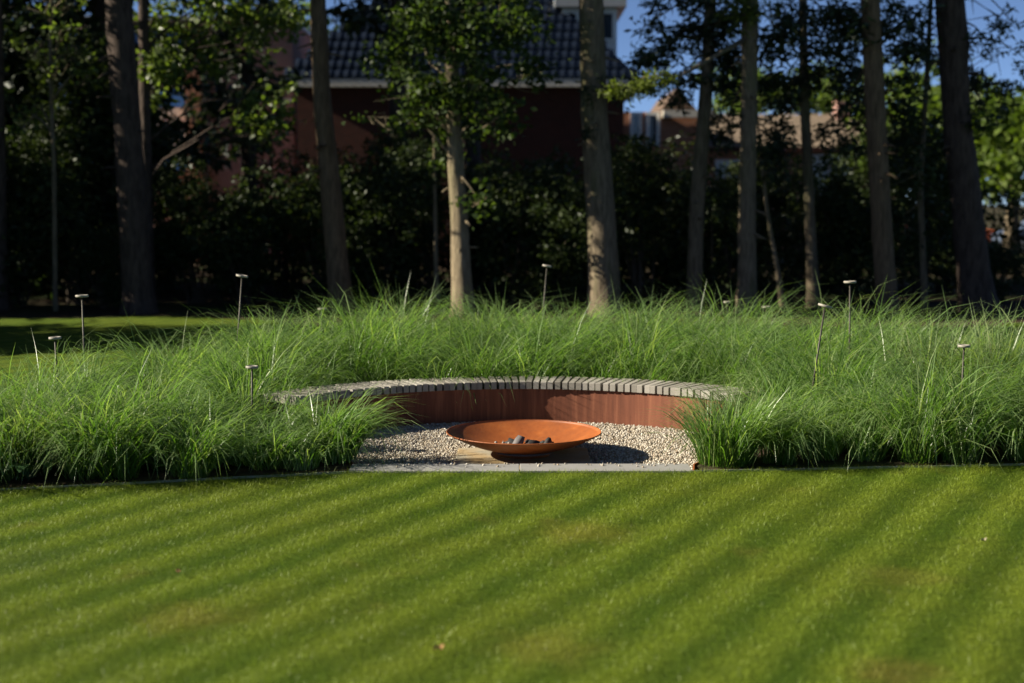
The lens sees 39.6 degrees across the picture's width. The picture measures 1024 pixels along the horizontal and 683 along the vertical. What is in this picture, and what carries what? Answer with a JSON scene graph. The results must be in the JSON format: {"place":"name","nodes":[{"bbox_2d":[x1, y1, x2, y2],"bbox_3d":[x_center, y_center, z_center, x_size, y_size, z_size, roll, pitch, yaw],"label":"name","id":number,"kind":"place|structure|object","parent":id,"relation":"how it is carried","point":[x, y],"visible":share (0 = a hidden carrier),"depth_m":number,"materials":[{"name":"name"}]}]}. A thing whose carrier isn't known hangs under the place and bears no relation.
{"place":"outdoors","nodes":[
{"label":"outdoors","id":0,"kind":"place"},
{"bbox_2d":[66,15,310,259],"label":"apartment block","id":1,"kind":"structure","parent":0,"point":[286,60],"depth_m":49.58,"materials":[{"name":"brick"}]},
{"bbox_2d":[284,0,640,266],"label":"brick house","id":2,"kind":"structure","parent":0,"point":[555,118],"depth_m":44.55,"materials":[{"name":"brown brick"}]},
{"bbox_2d":[0,316,1023,682],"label":"lawn","id":3,"kind":"structure","parent":0,"point":[22,336],"depth_m":7.95,"materials":[{"name":"green plant"}]},
{"bbox_2d":[1,471,345,490],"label":"edging strip","id":4,"kind":"object","parent":3,"relation":"on","point":[103,484],"visible":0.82,"depth_m":10.66,"materials":[{"name":"metal"}]},
{"bbox_2d":[433,644,443,649],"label":"fallen leaf","id":5,"kind":"object","parent":3,"relation":"on","point":[440,647],"visible":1,"depth_m":6.59,"materials":[{"name":"brown plant"}]},
{"bbox_2d":[690,463,1023,471],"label":"edging strip","id":6,"kind":"object","parent":3,"relation":"on","point":[934,466],"visible":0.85,"depth_m":11.16,"materials":[{"name":"metal"}]},
{"bbox_2d":[0,210,1023,347],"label":"woodland floor","id":7,"kind":"structure","parent":0,"point":[40,307],"depth_m":28.36,"materials":[{"name":"green plant"}]},
{"bbox_2d":[0,0,74,309],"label":"spruce tree","id":8,"kind":"object","parent":7,"relation":"on","point":[5,302],"visible":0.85,"depth_m":27.28,"materials":[{"name":"plant"}]},
{"bbox_2d":[0,125,101,307],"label":"evergreen shrub","id":9,"kind":"object","parent":7,"relation":"on","point":[22,237],"visible":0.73,"depth_m":27.88,"materials":[{"name":"green plant"}]},
{"bbox_2d":[0,0,103,311],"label":"young beech","id":10,"kind":"object","parent":7,"relation":"on","point":[51,13],"visible":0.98,"depth_m":26.56,"materials":[{"name":"plant"}]},
{"bbox_2d":[2,0,120,299],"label":"broadleaf tree","id":11,"kind":"object","parent":7,"relation":"on","point":[27,21],"visible":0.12,"depth_m":30.62,"materials":[{"name":"green plant"}]},
{"bbox_2d":[3,12,119,294],"bbox_3d":[-10.526,-4.150,32.069,4.572,6.263,5.119,-3,6,-24],"label":"evergreen shrub","id":12,"kind":"object","parent":7,"relation":"on","point":[6,24],"visible":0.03,"depth_m":30.72,"materials":[{"name":"green plant"}]},
{"bbox_2d":[6,95,118,304],"bbox_3d":[-9.292,-2.880,29.041,2.191,4.273,3.371,1,6,10],"label":"evergreen shrub","id":13,"kind":"object","parent":7,"relation":"on","point":[76,169],"visible":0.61,"depth_m":28.51,"materials":[{"name":"green plant"}]},
{"bbox_2d":[5,14,196,297],"bbox_3d":[-8.783,-3.900,30.243,4.815,6.104,3.130,-5,8,-43],"label":"evergreen shrub","id":14,"kind":"object","parent":7,"relation":"on","point":[98,108],"visible":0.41,"depth_m":29.84,"materials":[{"name":"green plant"}]},
{"bbox_2d":[3,0,242,288],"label":"broadleaf tree","id":15,"kind":"object","parent":7,"relation":"on","point":[96,8],"visible":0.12,"depth_m":33.10,"materials":[{"name":"green plant"}]},
{"bbox_2d":[96,0,159,314],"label":"spruce tree","id":16,"kind":"object","parent":7,"relation":"on","point":[138,298],"visible":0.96,"depth_m":26.11,"materials":[{"name":"plant"}]},
{"bbox_2d":[152,153,225,303],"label":"evergreen shrub","id":17,"kind":"object","parent":7,"relation":"on","point":[178,201],"visible":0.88,"depth_m":28.60,"materials":[{"name":"green plant"}]},
{"bbox_2d":[133,0,310,305],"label":"maple tree","id":18,"kind":"object","parent":7,"relation":"on","point":[160,59],"visible":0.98,"depth_m":28.04,"materials":[{"name":"green plant"}]},
{"bbox_2d":[184,185,272,293],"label":"evergreen shrub","id":19,"kind":"object","parent":7,"relation":"on","point":[221,228],"visible":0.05,"depth_m":32.22,"materials":[{"name":"green plant"}]},
{"bbox_2d":[171,160,300,305],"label":"evergreen shrub","id":20,"kind":"object","parent":7,"relation":"on","point":[238,243],"visible":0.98,"depth_m":28.19,"materials":[{"name":"green plant"}]},
{"bbox_2d":[177,0,313,274],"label":"broadleaf tree","id":21,"kind":"object","parent":7,"relation":"on","point":[241,67],"visible":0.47,"depth_m":35.92,"materials":[{"name":"green plant"}]},
{"bbox_2d":[239,118,323,299],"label":"evergreen shrub","id":22,"kind":"object","parent":7,"relation":"on","point":[284,275],"visible":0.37,"depth_m":30.41,"materials":[{"name":"green plant"}]},
{"bbox_2d":[264,1,339,36],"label":"broadleaf tree","id":23,"kind":"object","parent":7,"relation":"on","point":[336,27],"visible":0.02,"depth_m":58.38,"materials":[{"name":"green plant"}]},
{"bbox_2d":[297,0,356,312],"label":"spruce tree","id":24,"kind":"object","parent":7,"relation":"on","point":[336,251],"visible":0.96,"depth_m":26.66,"materials":[{"name":"brown plant"}]},
{"bbox_2d":[258,150,405,302],"bbox_3d":[-3.655,-2.343,29.255,3.011,3.176,3.010,4,7,38],"label":"evergreen shrub","id":25,"kind":"object","parent":7,"relation":"on","point":[306,210],"visible":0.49,"depth_m":28.82,"materials":[{"name":"green plant"}]},
{"bbox_2d":[286,143,402,289],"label":"evergreen shrub","id":26,"kind":"object","parent":7,"relation":"on","point":[293,172],"visible":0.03,"depth_m":32.50,"materials":[{"name":"green plant"}]},
{"bbox_2d":[309,143,444,304],"bbox_3d":[-2.740,-2.364,28.754,2.691,3.293,2.404,-1,6,-9],"label":"evergreen shrub","id":27,"kind":"object","parent":7,"relation":"on","point":[383,215],"visible":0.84,"depth_m":28.37,"materials":[{"name":"green plant"}]},
{"bbox_2d":[326,0,476,287],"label":"spruce tree","id":28,"kind":"object","parent":7,"relation":"on","point":[353,19],"visible":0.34,"depth_m":33.64,"materials":[{"name":"green plant"}]},
{"bbox_2d":[358,116,449,291],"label":"evergreen shrub","id":29,"kind":"object","parent":7,"relation":"on","point":[399,141],"visible":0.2,"depth_m":32.46,"materials":[{"name":"green plant"}]},
{"bbox_2d":[384,136,450,299],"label":"evergreen shrub","id":30,"kind":"object","parent":7,"relation":"on","point":[425,239],"visible":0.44,"depth_m":29.73,"materials":[{"name":"green plant"}]},
{"bbox_2d":[433,110,439,305],"bbox_3d":[-1.507,-2.696,28.372,0.126,4.051,0.126,-5,7,-40],"label":"young birch","id":31,"kind":"object","parent":7,"relation":"on","point":[435,238],"visible":0.73,"depth_m":28.41,"materials":[{"name":"brown plant"}]},
{"bbox_2d":[341,0,571,316],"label":"oak tree","id":32,"kind":"object","parent":7,"relation":"on","point":[456,129],"visible":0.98,"depth_m":25.15,"materials":[{"name":"green plant"}]},
{"bbox_2d":[403,0,537,285],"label":"spruce tree","id":33,"kind":"object","parent":7,"relation":"on","point":[471,154],"visible":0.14,"depth_m":34.99,"materials":[{"name":"green plant"}]},
{"bbox_2d":[425,145,524,293],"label":"evergreen shrub","id":34,"kind":"object","parent":7,"relation":"on","point":[478,230],"visible":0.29,"depth_m":31.87,"materials":[{"name":"green plant"}]},
{"bbox_2d":[464,150,584,303],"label":"evergreen shrub","id":35,"kind":"object","parent":7,"relation":"on","point":[517,192],"visible":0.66,"depth_m":28.74,"materials":[{"name":"green plant"}]},
{"bbox_2d":[43,178,1023,288],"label":"hedge","id":36,"kind":"object","parent":7,"relation":"on","point":[1001,220],"visible":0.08,"depth_m":34.43,"materials":[{"name":"green plant"}]},
{"bbox_2d":[500,167,587,306],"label":"evergreen shrub","id":37,"kind":"object","parent":7,"relation":"on","point":[556,249],"visible":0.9,"depth_m":28.07,"materials":[{"name":"green plant"}]},
{"bbox_2d":[493,144,621,291],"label":"evergreen shrub","id":38,"kind":"object","parent":7,"relation":"on","point":[549,159],"visible":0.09,"depth_m":32.44,"materials":[{"name":"green plant"}]},
{"bbox_2d":[574,0,639,317],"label":"fir tree","id":39,"kind":"object","parent":7,"relation":"on","point":[602,258],"visible":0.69,"depth_m":25.61,"materials":[{"name":"plant"}]},
{"bbox_2d":[573,144,661,293],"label":"evergreen shrub","id":40,"kind":"object","parent":7,"relation":"on","point":[625,269],"visible":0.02,"depth_m":31.52,"materials":[{"name":"green plant"}]},
{"bbox_2d":[578,128,687,304],"bbox_3d":[2.495,-2.537,29.016,2.825,3.581,1.836,-4,7,-34],"label":"evergreen shrub","id":41,"kind":"object","parent":7,"relation":"on","point":[637,193],"visible":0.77,"depth_m":28.74,"materials":[{"name":"green plant"}]},
{"bbox_2d":[619,130,720,300],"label":"evergreen shrub","id":42,"kind":"object","parent":7,"relation":"on","point":[677,206],"visible":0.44,"depth_m":29.18,"materials":[{"name":"green plant"}]},
{"bbox_2d":[634,160,738,292],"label":"evergreen shrub","id":43,"kind":"object","parent":7,"relation":"on","point":[714,170],"visible":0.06,"depth_m":32.06,"materials":[{"name":"green plant"}]},
{"bbox_2d":[623,0,760,309],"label":"fir tree","id":44,"kind":"object","parent":7,"relation":"on","point":[707,79],"visible":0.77,"depth_m":27.07,"materials":[{"name":"plant"}]},
{"bbox_2d":[596,0,816,314],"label":"fir tree","id":45,"kind":"object","parent":7,"relation":"on","point":[749,19],"visible":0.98,"depth_m":26.22,"materials":[{"name":"plant"}]},
{"bbox_2d":[650,169,781,304],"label":"evergreen shrub","id":46,"kind":"object","parent":7,"relation":"on","point":[726,225],"visible":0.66,"depth_m":28.72,"materials":[{"name":"green plant"}]},
{"bbox_2d":[688,62,797,114],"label":"broadleaf tree","id":47,"kind":"object","parent":7,"relation":"on","point":[759,107],"visible":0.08,"depth_m":68.17,"materials":[{"name":"green plant"}]},
{"bbox_2d":[716,147,802,293],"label":"evergreen shrub","id":48,"kind":"object","parent":7,"relation":"on","point":[781,197],"visible":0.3,"depth_m":31.79,"materials":[{"name":"green plant"}]},
{"bbox_2d":[733,110,799,306],"bbox_3d":[4.895,-2.751,27.961,1.100,4.265,2.186,3,6,26],"label":"young birch","id":49,"kind":"object","parent":7,"relation":"on","point":[765,191],"visible":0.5,"depth_m":28.10,"materials":[{"name":"plant"}]},
{"bbox_2d":[730,154,858,302],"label":"evergreen shrub","id":50,"kind":"object","parent":7,"relation":"on","point":[791,261],"visible":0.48,"depth_m":29.18,"materials":[{"name":"green plant"}]},
{"bbox_2d":[706,101,899,249],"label":"terraced house","id":51,"kind":"structure","parent":7,"relation":"on","point":[719,161],"depth_m":59.64,"materials":[{"name":"orange brick"}]},
{"bbox_2d":[715,160,738,177],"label":"window","id":52,"kind":"structure","parent":51,"relation":"in","point":[718,163],"depth_m":59.52,"materials":[{"name":"glass"}]},
{"bbox_2d":[828,159,840,175],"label":"window","id":53,"kind":"structure","parent":51,"relation":"in","point":[830,170],"depth_m":59.50,"materials":[{"name":"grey glass"}]},
{"bbox_2d":[766,60,843,114],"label":"broadleaf tree","id":54,"kind":"object","parent":7,"relation":"on","point":[823,98],"visible":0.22,"depth_m":69.67,"materials":[{"name":"green plant"}]},
{"bbox_2d":[757,0,863,307],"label":"fir tree","id":55,"kind":"object","parent":7,"relation":"on","point":[805,76],"visible":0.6,"depth_m":27.69,"materials":[{"name":"plant"}]},
{"bbox_2d":[769,165,871,293],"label":"evergreen shrub","id":56,"kind":"object","parent":7,"relation":"on","point":[826,287],"visible":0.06,"depth_m":32.01,"materials":[{"name":"green plant"}]},
{"bbox_2d":[794,150,913,304],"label":"evergreen shrub","id":57,"kind":"object","parent":7,"relation":"on","point":[848,240],"visible":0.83,"depth_m":28.54,"materials":[{"name":"green plant"}]},
{"bbox_2d":[806,0,942,315],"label":"spruce tree","id":58,"kind":"object","parent":7,"relation":"on","point":[872,30],"visible":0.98,"depth_m":26.11,"materials":[{"name":"brown plant"}]},
{"bbox_2d":[833,74,942,233],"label":"broadleaf tree","id":59,"kind":"object","parent":7,"relation":"on","point":[933,101],"visible":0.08,"depth_m":45.98,"materials":[{"name":"green plant"}]},
{"bbox_2d":[824,117,952,294],"bbox_3d":[8.512,-3.027,31.927,3.146,3.988,2.045,3,6,28],"label":"evergreen shrub","id":60,"kind":"object","parent":7,"relation":"on","point":[843,161],"visible":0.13,"depth_m":31.75,"materials":[{"name":"green plant"}]},
{"bbox_2d":[888,0,950,309],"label":"young birch","id":61,"kind":"object","parent":7,"relation":"on","point":[918,173],"visible":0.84,"depth_m":27.22,"materials":[{"name":"plant"}]},
{"bbox_2d":[860,110,987,303],"bbox_3d":[8.369,-2.688,28.519,3.146,3.988,2.045,-4,7,-38],"label":"evergreen shrub","id":62,"kind":"object","parent":7,"relation":"on","point":[932,203],"visible":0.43,"depth_m":28.28,"materials":[{"name":"green plant"}]},
{"bbox_2d":[841,38,1008,136],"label":"broadleaf tree","id":63,"kind":"object","parent":7,"relation":"on","point":[896,72],"visible":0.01,"depth_m":50.14,"materials":[{"name":"green plant"}]},
{"bbox_2d":[899,143,998,294],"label":"evergreen shrub","id":64,"kind":"object","parent":7,"relation":"on","point":[946,263],"visible":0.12,"depth_m":31.86,"materials":[{"name":"green plant"}]},
{"bbox_2d":[884,0,1023,312],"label":"pine tree","id":65,"kind":"object","parent":7,"relation":"on","point":[958,86],"visible":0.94,"depth_m":26.57,"materials":[{"name":"plant"}]},
{"bbox_2d":[927,82,1023,268],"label":"broadleaf tree","id":66,"kind":"object","parent":7,"relation":"on","point":[1001,145],"visible":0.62,"depth_m":42.98,"materials":[{"name":"green plant"}]},
{"bbox_2d":[988,237,1023,303],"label":"evergreen shrub","id":67,"kind":"object","parent":7,"relation":"on","point":[1008,260],"visible":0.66,"depth_m":29.05,"materials":[{"name":"green plant"}]},
{"bbox_2d":[0,422,1023,490],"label":"bed soil","id":68,"kind":"structure","parent":0,"point":[53,476],"depth_m":11.19,"materials":[{"name":"brown soil"}]},
{"bbox_2d":[3,458,61,479],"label":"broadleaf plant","id":69,"kind":"object","parent":68,"relation":"on","point":[27,473],"visible":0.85,"depth_m":10.57,"materials":[{"name":"green plant"}]},
{"bbox_2d":[48,336,60,381],"bbox_3d":[-4.132,0.405,12.903,0.112,0.901,0.112,0,6,0],"label":"garden light","id":70,"kind":"object","parent":68,"relation":"on","point":[54,338],"visible":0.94,"depth_m":12.86,"materials":[{"name":"grey metal"}]},
{"bbox_2d":[0,392,119,478],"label":"grass tussock","id":71,"kind":"object","parent":68,"relation":"on","point":[39,470],"depth_m":10.66,"materials":[{"name":"green plant"}]},
{"bbox_2d":[75,294,88,370],"bbox_3d":[-4.119,0.163,13.683,0.124,1.227,0.124,0,6,0],"label":"garden light","id":72,"kind":"object","parent":68,"relation":"on","point":[81,296],"visible":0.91,"depth_m":13.64,"materials":[{"name":"grey metal"}]},
{"bbox_2d":[0,305,401,489],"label":"ornamental grass","id":73,"kind":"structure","parent":68,"relation":"on","point":[184,425],"depth_m":11.23,"materials":[{"name":"green plant"}]},
{"bbox_2d":[236,274,247,347],"bbox_3d":[-2.794,-0.010,14.682,0.173,1.376,0.125,3,6,27],"label":"garden light","id":74,"kind":"object","parent":68,"relation":"on","point":[241,275],"visible":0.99,"depth_m":14.63,"materials":[{"name":"grey metal"}]},
{"bbox_2d":[246,365,257,431],"bbox_3d":[-2.208,0.569,12.116,0.106,0.731,0.105,0,6,0],"label":"garden light","id":75,"kind":"object","parent":68,"relation":"on","point":[251,367],"visible":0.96,"depth_m":12.09,"materials":[{"name":"grey metal"}]},
{"bbox_2d":[215,380,346,431],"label":"grass tussock","id":76,"kind":"object","parent":68,"relation":"on","point":[305,404],"depth_m":12.23,"materials":[{"name":"green plant"}]},
{"bbox_2d":[246,372,428,472],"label":"grass tussock","id":77,"kind":"object","parent":68,"relation":"on","point":[348,420],"depth_m":11.42,"materials":[{"name":"green plant"}]},
{"bbox_2d":[541,264,551,329],"bbox_3d":[0.396,-0.244,17.070,0.162,1.368,0.112,3,6,26],"label":"garden light","id":78,"kind":"object","parent":68,"relation":"on","point":[544,265],"visible":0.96,"depth_m":17.01,"materials":[{"name":"grey metal"}]},
{"bbox_2d":[107,266,997,406],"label":"ornamental grass","id":79,"kind":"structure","parent":68,"relation":"on","point":[402,350],"depth_m":14.83,"materials":[{"name":"green plant"}]},
{"bbox_2d":[641,381,812,467],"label":"grass tussock","id":80,"kind":"object","parent":68,"relation":"on","point":[714,450],"depth_m":11.17,"materials":[{"name":"green plant"}]},
{"bbox_2d":[667,366,811,433],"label":"grass tussock","id":81,"kind":"object","parent":68,"relation":"on","point":[720,395],"depth_m":12.39,"materials":[{"name":"green plant"}]},
{"bbox_2d":[809,303,831,409],"bbox_3d":[2.685,0.278,12.489,0.225,1.236,0.124,0,6,0],"label":"garden light","id":82,"kind":"object","parent":68,"relation":"on","point":[824,306],"visible":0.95,"depth_m":12.45,"materials":[{"name":"grey metal"}]},
{"bbox_2d":[655,288,1023,473],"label":"ornamental grass","id":83,"kind":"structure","parent":68,"relation":"on","point":[869,408],"depth_m":11.68,"materials":[{"name":"green plant"}]},
{"bbox_2d":[844,281,855,370],"bbox_3d":[3.330,0.068,14.076,0.124,1.339,0.124,0,6,0],"label":"garden light","id":84,"kind":"object","parent":68,"relation":"on","point":[850,308],"visible":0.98,"depth_m":14.03,"materials":[{"name":"grey metal"}]},
{"bbox_2d":[846,308,1022,377],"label":"grass tussock","id":85,"kind":"object","parent":68,"relation":"on","point":[908,348],"depth_m":13.54,"materials":[{"name":"green plant"}]},
{"bbox_2d":[887,302,1023,388],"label":"grass tussock","id":86,"kind":"object","parent":68,"relation":"on","point":[992,339],"depth_m":13.46,"materials":[{"name":"green plant"}]},
{"bbox_2d":[958,344,969,388],"bbox_3d":[3.898,0.470,12.307,0.106,0.889,0.105,0,6,0],"label":"garden light","id":87,"kind":"object","parent":68,"relation":"on","point":[963,346],"visible":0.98,"depth_m":12.27,"materials":[{"name":"grey metal"}]},
{"bbox_2d":[10,0,1023,204],"label":"sky","id":88,"kind":"structure","parent":0,"point":[624,39],"materials":[{"name":"blue"}]},
{"bbox_2d":[623,89,715,253],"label":"gabled house","id":89,"kind":"structure","parent":0,"point":[663,122],"depth_m":53.45,"materials":[{"name":"orange brick"}]},
{"bbox_2d":[630,112,641,143],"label":"window","id":90,"kind":"structure","parent":89,"relation":"in","point":[635,117],"depth_m":53.40,"materials":[{"name":"glass"}]},
{"bbox_2d":[646,112,659,145],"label":"window","id":91,"kind":"structure","parent":89,"relation":"in","point":[652,118],"depth_m":53.41,"materials":[{"name":"glass"}]},
{"bbox_2d":[867,205,1023,466],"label":"ground","id":92,"kind":"structure","parent":0,"point":[1021,206],"depth_m":12.21,"materials":[{"name":"soil"}]},
{"bbox_2d":[348,464,518,472],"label":"kerb slab","id":93,"kind":"structure","parent":92,"relation":"on","point":[433,467],"depth_m":11.16,"materials":[{"name":"concrete"}]},
{"bbox_2d":[341,421,697,472],"bbox_3d":[0.103,0.941,12.615,4.240,0.050,2.620,0,6,0],"label":"gravel base","id":94,"kind":"object","parent":92,"relation":"on","point":[472,447],"visible":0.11,"depth_m":12.43,"materials":[{"name":"beige gravel"}]},
{"bbox_2d":[259,376,764,431],"bbox_3d":[0.028,0.632,13.520,4.683,0.428,1.572,0,6,0],"label":"curved bench","id":95,"kind":"object","parent":94,"relation":"on","point":[617,401],"visible":0.73,"depth_m":13.74,"materials":[{"name":"brown wood"}]},
{"bbox_2d":[455,448,590,470],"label":"plinth slab","id":96,"kind":"structure","parent":94,"relation":"on","point":[483,456],"depth_m":11.80,"materials":[{"name":"stone"}]},
{"bbox_2d":[446,419,601,458],"bbox_3d":[0.100,0.852,11.973,1.305,0.203,1.305,0,6,0],"label":"fire bowl","id":97,"kind":"object","parent":96,"relation":"on","point":[487,434],"visible":0.98,"depth_m":12.26,"materials":[{"name":"orange metal"}]},
{"bbox_2d":[494,452,553,455],"bbox_3d":[0.100,0.904,11.928,0.520,0.028,0.520,0,6,0],"label":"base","id":98,"kind":"object","parent":97,"relation":"in","point":[524,455],"visible":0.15,"depth_m":11.72,"materials":[{"name":"brown metal"}]},
{"bbox_2d":[505,438,513,443],"bbox_3d":[-0.004,0.851,11.933,0.150,0.066,0.058,10,15,28],"label":"charred log","id":99,"kind":"object","parent":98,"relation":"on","point":[510,440],"visible":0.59,"depth_m":11.92,"materials":[{"name":"grey wood"}]},
{"bbox_2d":[512,435,524,443],"bbox_3d":[0.055,0.845,11.872,0.098,0.127,0.075,28,17,-13],"label":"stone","id":100,"kind":"object","parent":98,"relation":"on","point":[518,439],"visible":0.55,"depth_m":11.85,"materials":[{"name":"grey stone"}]},
{"bbox_2d":[524,440,539,443],"bbox_3d":[0.174,0.845,11.847,0.162,0.058,0.073,4,9,-23],"label":"charred log","id":101,"kind":"object","parent":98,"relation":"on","point":[533,442],"visible":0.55,"depth_m":11.83,"materials":[{"name":"brown wood"}]},
{"bbox_2d":[544,437,552,442],"bbox_3d":[0.301,0.843,11.872,0.060,0.079,0.085,16,37,32],"label":"charred log","id":102,"kind":"object","parent":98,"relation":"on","point":[548,440],"visible":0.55,"depth_m":11.86,"materials":[{"name":"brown wood"}]},
{"bbox_2d":[693,459,704,469],"bbox_3d":[1.806,0.969,12.043,0.010,0.128,1.594,3,6,27],"label":"edging plate","id":103,"kind":"object","parent":94,"relation":"on","point":[695,465],"visible":0.14,"depth_m":11.37,"materials":[{"name":"brown metal"}]},
{"bbox_2d":[520,464,691,472],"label":"kerb slab","id":104,"kind":"structure","parent":92,"relation":"on","point":[528,468],"depth_m":11.15,"materials":[{"name":"concrete"}]},
{"bbox_2d":[991,221,1023,247],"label":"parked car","id":105,"kind":"object","parent":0,"point":[999,238],"visible":0.2,"depth_m":58.24,"materials":[{"name":"metal"}]}
]}

